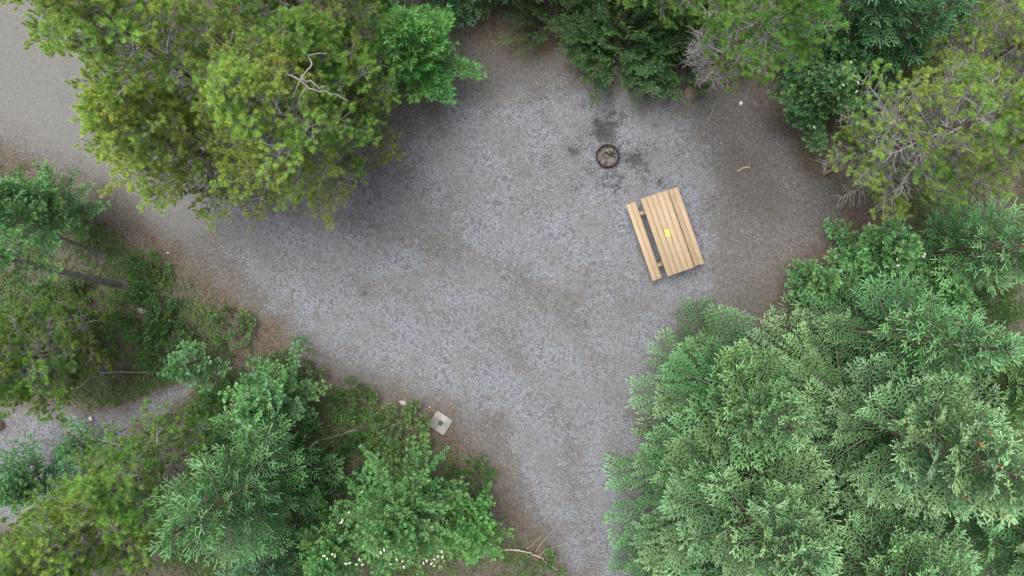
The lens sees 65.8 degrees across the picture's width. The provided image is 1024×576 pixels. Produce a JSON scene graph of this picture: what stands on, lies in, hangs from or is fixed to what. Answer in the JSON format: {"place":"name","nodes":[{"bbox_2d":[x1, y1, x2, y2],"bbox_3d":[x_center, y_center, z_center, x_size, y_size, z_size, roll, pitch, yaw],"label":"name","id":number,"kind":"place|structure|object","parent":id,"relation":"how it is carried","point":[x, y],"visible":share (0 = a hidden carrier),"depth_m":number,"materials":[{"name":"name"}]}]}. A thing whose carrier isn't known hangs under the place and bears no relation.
{"place":"outdoors","nodes":[
{"label":"outdoors","id":0,"kind":"place"},
{"bbox_2d":[343,0,403,37],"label":"willow tree","id":1,"kind":"object","parent":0,"point":[382,3],"visible":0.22,"depth_m":19.65,"materials":[{"name":"green plant"}]},
{"bbox_2d":[0,0,1023,575],"bbox_3d":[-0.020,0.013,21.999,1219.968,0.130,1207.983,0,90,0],"label":"ground","id":2,"kind":"structure","parent":0,"point":[758,232],"depth_m":22.00,"materials":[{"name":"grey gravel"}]},
{"bbox_2d":[0,418,5,430],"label":"tree stump","id":3,"kind":"object","parent":2,"relation":"on","point":[2,425],"visible":0.93,"depth_m":21.95,"materials":[{"name":"brown wood"}]},
{"bbox_2d":[0,432,80,515],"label":"poplar tree","id":4,"kind":"object","parent":2,"relation":"on","point":[12,489],"visible":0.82,"depth_m":20.36,"materials":[{"name":"green plant"}]},
{"bbox_2d":[11,277,93,347],"bbox_3d":[-12.456,0.734,21.540,2.194,0.983,2.266,0,90,0],"label":"leafy shrub","id":5,"kind":"object","parent":2,"relation":"on","point":[72,292],"visible":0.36,"depth_m":21.55,"materials":[{"name":"green plant"}]},
{"bbox_2d":[0,191,107,262],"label":"poplar tree","id":6,"kind":"object","parent":2,"relation":"on","point":[17,216],"visible":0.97,"depth_m":18.60,"materials":[{"name":"green plant"}]},
{"bbox_2d":[0,158,111,250],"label":"willow tree","id":7,"kind":"object","parent":2,"relation":"on","point":[45,190],"visible":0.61,"depth_m":19.80,"materials":[{"name":"green plant"}]},
{"bbox_2d":[0,280,114,428],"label":"pine tree","id":8,"kind":"object","parent":2,"relation":"on","point":[10,362],"visible":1,"depth_m":18.78,"materials":[{"name":"green plant"}]},
{"bbox_2d":[0,228,129,292],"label":"poplar tree","id":9,"kind":"object","parent":2,"relation":"on","point":[5,255],"visible":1,"depth_m":17.59,"materials":[{"name":"green plant"}]},
{"bbox_2d":[51,416,104,472],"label":"poplar tree","id":10,"kind":"object","parent":2,"relation":"on","point":[70,443],"visible":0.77,"depth_m":20.94,"materials":[{"name":"green plant"}]},
{"bbox_2d":[0,468,175,575],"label":"pine tree","id":11,"kind":"object","parent":2,"relation":"on","point":[41,561],"visible":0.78,"depth_m":17.41,"materials":[{"name":"green plant"}]},
{"bbox_2d":[0,0,190,62],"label":"pine tree","id":12,"kind":"object","parent":2,"relation":"on","point":[33,24],"visible":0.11,"depth_m":17.02,"materials":[{"name":"green plant"}]},
{"bbox_2d":[61,398,223,544],"bbox_3d":[-8.554,4.297,18.604,2.832,6.895,3.337,-21,90,0],"label":"pine tree","id":13,"kind":"object","parent":2,"relation":"on","point":[88,501],"visible":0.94,"depth_m":17.42,"materials":[{"name":"green plant"}]},
{"bbox_2d":[102,281,184,354],"bbox_3d":[-10.027,0.786,21.595,2.216,0.872,1.854,24,90,0],"label":"leafy shrub","id":14,"kind":"object","parent":2,"relation":"on","point":[116,316],"visible":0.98,"depth_m":21.59,"materials":[{"name":"green plant"}]},
{"bbox_2d":[122,249,170,287],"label":"leafy shrub","id":15,"kind":"object","parent":2,"relation":"on","point":[138,262],"visible":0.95,"depth_m":21.72,"materials":[{"name":"green plant"}]},
{"bbox_2d":[28,0,265,167],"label":"pine tree","id":16,"kind":"object","parent":2,"relation":"on","point":[111,26],"visible":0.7,"depth_m":14.94,"materials":[{"name":"green plant"}]},
{"bbox_2d":[113,407,180,435],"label":"fallen branch","id":17,"kind":"object","parent":2,"relation":"on","point":[147,419],"visible":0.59,"depth_m":21.91,"materials":[{"name":"grey wood"}]},
{"bbox_2d":[130,319,193,380],"bbox_3d":[-9.494,1.702,21.640,1.856,0.782,1.743,0,90,0],"label":"leafy shrub","id":18,"kind":"object","parent":2,"relation":"on","point":[145,359],"visible":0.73,"depth_m":21.65,"materials":[{"name":"green plant"}]},
{"bbox_2d":[69,75,264,230],"bbox_3d":[-7.691,-3.122,18.078,3.652,7.950,3.179,15,90,0],"label":"pine tree","id":19,"kind":"object","parent":2,"relation":"on","point":[110,124],"visible":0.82,"depth_m":16.59,"materials":[{"name":"green plant"}]},
{"bbox_2d":[157,339,230,392],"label":"poplar tree","id":20,"kind":"object","parent":2,"relation":"on","point":[176,363],"visible":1,"depth_m":20.48,"materials":[{"name":"green plant"}]},
{"bbox_2d":[189,375,263,448],"bbox_3d":[-7.636,3.401,21.500,2.174,1.062,2.137,0,90,0],"label":"leafy shrub","id":21,"kind":"object","parent":2,"relation":"on","point":[209,396],"visible":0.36,"depth_m":21.52,"materials":[{"name":"green plant"}]},
{"bbox_2d":[207,304,256,350],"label":"leafy shrub","id":22,"kind":"object","parent":2,"relation":"on","point":[234,327],"visible":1,"depth_m":21.71,"materials":[{"name":"green plant"}]},
{"bbox_2d":[145,403,344,569],"bbox_3d":[-6.279,4.838,18.167,3.677,7.859,4.170,-29,90,0],"label":"spruce tree","id":23,"kind":"object","parent":2,"relation":"on","point":[226,504],"visible":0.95,"depth_m":17.66,"materials":[{"name":"green plant"}]},
{"bbox_2d":[208,339,331,457],"bbox_3d":[-6.006,2.742,19.834,2.586,4.435,2.582,-40,90,0],"label":"poplar tree","id":24,"kind":"object","parent":2,"relation":"on","point":[254,404],"visible":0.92,"depth_m":19.51,"materials":[{"name":"green plant"}]},
{"bbox_2d":[214,480,340,575],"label":"spruce tree","id":25,"kind":"object","parent":2,"relation":"on","point":[262,568],"visible":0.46,"depth_m":19.58,"materials":[{"name":"green plant"}]},
{"bbox_2d":[175,14,406,242],"bbox_3d":[-4.833,-3.477,17.450,3.921,9.207,5.086,35,90,0],"label":"pine tree","id":26,"kind":"object","parent":2,"relation":"on","point":[235,87],"visible":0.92,"depth_m":15.75,"materials":[{"name":"green plant"}]},
{"bbox_2d":[193,0,392,109],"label":"pine tree","id":27,"kind":"object","parent":2,"relation":"on","point":[262,8],"visible":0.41,"depth_m":16.89,"materials":[{"name":"green plant"}]},
{"bbox_2d":[269,335,325,388],"bbox_3d":[-5.952,2.158,21.701,1.413,0.660,1.643,-28,90,0],"label":"leafy shrub","id":28,"kind":"object","parent":2,"relation":"on","point":[284,358],"visible":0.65,"depth_m":21.69,"materials":[{"name":"green plant"}]},
{"bbox_2d":[296,431,310,439],"bbox_3d":[-5.770,4.077,21.924,0.454,0.156,0.181,19,90,0],"label":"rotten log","id":29,"kind":"object","parent":2,"relation":"on","point":[308,437],"visible":0.47,"depth_m":21.86,"materials":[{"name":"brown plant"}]},
{"bbox_2d":[248,0,397,160],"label":"pine tree","id":30,"kind":"object","parent":2,"relation":"on","point":[299,28],"visible":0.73,"depth_m":16.48,"materials":[{"name":"green plant"}]},
{"bbox_2d":[275,485,386,575],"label":"poplar tree","id":31,"kind":"object","parent":2,"relation":"on","point":[317,563],"visible":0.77,"depth_m":19.34,"materials":[{"name":"green plant"}]},
{"bbox_2d":[309,419,367,443],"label":"fallen branch","id":32,"kind":"object","parent":2,"relation":"on","point":[336,435],"visible":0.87,"depth_m":21.88,"materials":[{"name":"grey wood"}]},
{"bbox_2d":[313,427,384,506],"bbox_3d":[-4.308,4.841,21.552,2.116,0.959,2.018,-38,90,0],"label":"leafy shrub","id":33,"kind":"object","parent":2,"relation":"on","point":[352,445],"visible":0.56,"depth_m":21.56,"materials":[{"name":"green plant"}]},
{"bbox_2d":[326,375,377,424],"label":"leafy shrub","id":34,"kind":"object","parent":2,"relation":"on","point":[355,403],"visible":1,"depth_m":21.70,"materials":[{"name":"green plant"}]},
{"bbox_2d":[0,41,786,574],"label":"gravel stones","id":35,"kind":"object","parent":2,"relation":"on","point":[488,277],"visible":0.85,"depth_m":21.99,"materials":[{"name":"grey gravel"}]},
{"bbox_2d":[323,433,471,575],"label":"poplar tree","id":36,"kind":"object","parent":2,"relation":"on","point":[396,523],"visible":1,"depth_m":18.77,"materials":[{"name":"green plant"}]},
{"bbox_2d":[365,399,433,465],"bbox_3d":[-3.067,3.935,21.618,1.927,0.826,1.829,0,90,0],"label":"leafy shrub","id":37,"kind":"object","parent":2,"relation":"on","point":[391,452],"visible":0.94,"depth_m":21.61,"materials":[{"name":"green plant"}]},
{"bbox_2d":[352,0,487,109],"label":"willow tree","id":38,"kind":"object","parent":2,"relation":"on","point":[409,36],"visible":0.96,"depth_m":19.18,"materials":[{"name":"green plant"}]},
{"bbox_2d":[428,410,452,434],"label":"concrete slab","id":39,"kind":"structure","parent":2,"relation":"on","point":[441,422],"depth_m":21.91,"materials":[{"name":"concrete"}]},
{"bbox_2d":[402,0,482,29],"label":"spruce tree","id":40,"kind":"object","parent":2,"relation":"on","point":[455,9],"visible":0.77,"depth_m":21.15,"materials":[{"name":"green plant"}]},
{"bbox_2d":[415,474,514,564],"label":"poplar tree","id":41,"kind":"object","parent":2,"relation":"on","point":[469,531],"visible":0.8,"depth_m":19.98,"materials":[{"name":"green plant"}]},
{"bbox_2d":[443,455,497,510],"bbox_3d":[-1.177,5.365,21.677,1.608,0.708,1.675,0,90,0],"label":"leafy shrub","id":42,"kind":"object","parent":2,"relation":"on","point":[489,472],"visible":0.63,"depth_m":21.68,"materials":[{"name":"green plant"}]},
{"bbox_2d":[462,0,542,20],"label":"spruce tree","id":43,"kind":"object","parent":2,"relation":"on","point":[490,7],"visible":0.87,"depth_m":21.44,"materials":[{"name":"green plant"}]},
{"bbox_2d":[0,0,1023,575],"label":"undergrowth","id":44,"kind":"object","parent":2,"relation":"on","point":[192,400],"visible":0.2,"depth_m":21.92,"materials":[{"name":"green plant"}]},
{"bbox_2d":[27,369,157,372],"bbox_3d":[-11.815,2.300,21.797,4.739,0.276,0.206,0,90,0],"label":"fallen pole","id":45,"kind":"object","parent":44,"relation":"on","point":[121,372],"visible":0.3,"depth_m":21.82,"materials":[{"name":"brown wood"}]},
{"bbox_2d":[504,525,561,575],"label":"fallen branch","id":46,"kind":"object","parent":2,"relation":"on","point":[538,556],"visible":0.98,"depth_m":21.89,"materials":[{"name":"beige wood"}]},
{"bbox_2d":[516,549,567,575],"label":"leafy shrub","id":47,"kind":"object","parent":2,"relation":"on","point":[561,571],"visible":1,"depth_m":21.75,"materials":[{"name":"green plant"}]},
{"bbox_2d":[495,0,639,76],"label":"leafy shrub","id":48,"kind":"object","parent":2,"relation":"on","point":[537,11],"visible":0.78,"depth_m":21.15,"materials":[{"name":"green plant"}]},
{"bbox_2d":[596,144,619,167],"bbox_3d":[2.644,-3.652,21.927,0.664,0.185,0.664,0,90,0],"label":"fire ring","id":49,"kind":"object","parent":2,"relation":"on","point":[604,159],"visible":1,"depth_m":21.93,"materials":[{"name":"metal"}]},
{"bbox_2d":[537,0,722,108],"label":"leafy shrub","id":50,"kind":"object","parent":2,"relation":"on","point":[639,74],"visible":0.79,"depth_m":20.91,"materials":[{"name":"green plant"}]},
{"bbox_2d":[608,0,703,29],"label":"pine tree","id":51,"kind":"object","parent":2,"relation":"on","point":[674,5],"visible":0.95,"depth_m":19.41,"materials":[{"name":"green plant"}]},
{"bbox_2d":[626,187,703,280],"bbox_3d":[4.167,-1.473,21.621,1.486,0.757,2.211,-19,90,0],"label":"picnic table","id":52,"kind":"object","parent":2,"relation":"on","point":[674,251],"visible":1,"depth_m":21.25,"materials":[{"name":"brown wood"}]},
{"bbox_2d":[605,504,750,575],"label":"spruce tree","id":53,"kind":"object","parent":2,"relation":"on","point":[639,566],"visible":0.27,"depth_m":19.99,"materials":[{"name":"green plant"}]},
{"bbox_2d":[635,0,758,100],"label":"leafy shrub","id":54,"kind":"object","parent":2,"relation":"on","point":[670,63],"visible":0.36,"depth_m":21.01,"materials":[{"name":"green plant"}]},
{"bbox_2d":[602,357,843,575],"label":"spruce tree","id":55,"kind":"object","parent":2,"relation":"on","point":[744,531],"visible":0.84,"depth_m":16.62,"materials":[{"name":"green plant"}]},
{"bbox_2d":[624,294,827,477],"bbox_3d":[5.077,2.707,18.151,4.104,7.907,4.471,42,90,0],"label":"spruce tree","id":56,"kind":"object","parent":2,"relation":"on","point":[739,406],"visible":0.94,"depth_m":17.70,"materials":[{"name":"green plant"}]},
{"bbox_2d":[680,0,848,99],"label":"pine tree","id":57,"kind":"object","parent":2,"relation":"on","point":[766,18],"visible":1,"depth_m":15.53,"materials":[{"name":"green plant"}]},
{"bbox_2d":[784,258,842,309],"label":"poplar tree","id":58,"kind":"object","parent":2,"relation":"on","point":[817,276],"visible":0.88,"depth_m":20.65,"materials":[{"name":"green plant"}]},
{"bbox_2d":[767,52,863,156],"bbox_3d":[7.701,-4.759,20.087,2.278,3.928,2.493,26,90,0],"label":"poplar tree","id":59,"kind":"object","parent":2,"relation":"on","point":[831,88],"visible":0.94,"depth_m":19.75,"materials":[{"name":"green plant"}]},
{"bbox_2d":[789,32,861,106],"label":"poplar tree","id":60,"kind":"object","parent":2,"relation":"on","point":[846,47],"visible":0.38,"depth_m":19.15,"materials":[{"name":"green plant"}]},
{"bbox_2d":[822,162,840,175],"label":"fallen branch","id":61,"kind":"object","parent":2,"relation":"on","point":[831,170],"visible":0.59,"depth_m":21.87,"materials":[{"name":"wood"}]},
{"bbox_2d":[745,0,918,87],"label":"spruce tree","id":62,"kind":"object","parent":2,"relation":"on","point":[844,7],"visible":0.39,"depth_m":18.73,"materials":[{"name":"green plant"}]},
{"bbox_2d":[727,426,983,575],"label":"spruce tree","id":63,"kind":"object","parent":2,"relation":"on","point":[858,536],"visible":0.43,"depth_m":16.09,"materials":[{"name":"green plant"}]},
{"bbox_2d":[720,301,1023,526],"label":"spruce tree","id":64,"kind":"object","parent":2,"relation":"on","point":[923,429],"visible":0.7,"depth_m":15.82,"materials":[{"name":"green plant"}]},
{"bbox_2d":[823,217,925,313],"bbox_3d":[9.404,-0.863,20.350,2.302,3.410,2.666,-24,90,0],"label":"poplar tree","id":65,"kind":"object","parent":2,"relation":"on","point":[893,248],"visible":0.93,"depth_m":19.98,"materials":[{"name":"green plant"}]},
{"bbox_2d":[818,0,979,120],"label":"spruce tree","id":66,"kind":"object","parent":2,"relation":"on","point":[933,13],"visible":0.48,"depth_m":18.44,"materials":[{"name":"green plant"}]},
{"bbox_2d":[775,262,1023,399],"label":"spruce tree","id":67,"kind":"object","parent":2,"relation":"on","point":[921,332],"visible":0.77,"depth_m":17.22,"materials":[{"name":"green plant"}]},
{"bbox_2d":[809,47,1023,221],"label":"pine tree","id":68,"kind":"object","parent":2,"relation":"on","point":[948,151],"visible":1,"depth_m":16.75,"materials":[{"name":"green plant"}]},
{"bbox_2d":[843,0,1001,59],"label":"spruce tree","id":69,"kind":"object","parent":2,"relation":"on","point":[964,22],"visible":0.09,"depth_m":19.11,"materials":[{"name":"green plant"}]},
{"bbox_2d":[823,394,1023,575],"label":"spruce tree","id":70,"kind":"object","parent":2,"relation":"on","point":[994,548],"visible":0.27,"depth_m":16.56,"materials":[{"name":"green plant"}]},
{"bbox_2d":[893,257,976,317],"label":"poplar tree","id":71,"kind":"object","parent":2,"relation":"on","point":[961,293],"visible":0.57,"depth_m":19.90,"materials":[{"name":"green plant"}]},
{"bbox_2d":[888,316,1023,435],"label":"spruce tree","id":72,"kind":"object","parent":2,"relation":"on","point":[1011,379],"visible":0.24,"depth_m":18.07,"materials":[{"name":"green plant"}]},
{"bbox_2d":[903,184,1023,320],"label":"spruce tree","id":73,"kind":"object","parent":2,"relation":"on","point":[974,250],"visible":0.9,"depth_m":19.38,"materials":[{"name":"green plant"}]},
{"bbox_2d":[909,0,1023,135],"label":"pine tree","id":74,"kind":"object","parent":2,"relation":"on","point":[1014,44],"visible":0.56,"depth_m":17.71,"materials":[{"name":"green plant"}]},
{"bbox_2d":[942,270,1023,353],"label":"leafy shrub","id":75,"kind":"object","parent":2,"relation":"on","point":[1006,311],"visible":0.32,"depth_m":21.49,"materials":[{"name":"green plant"}]}
]}

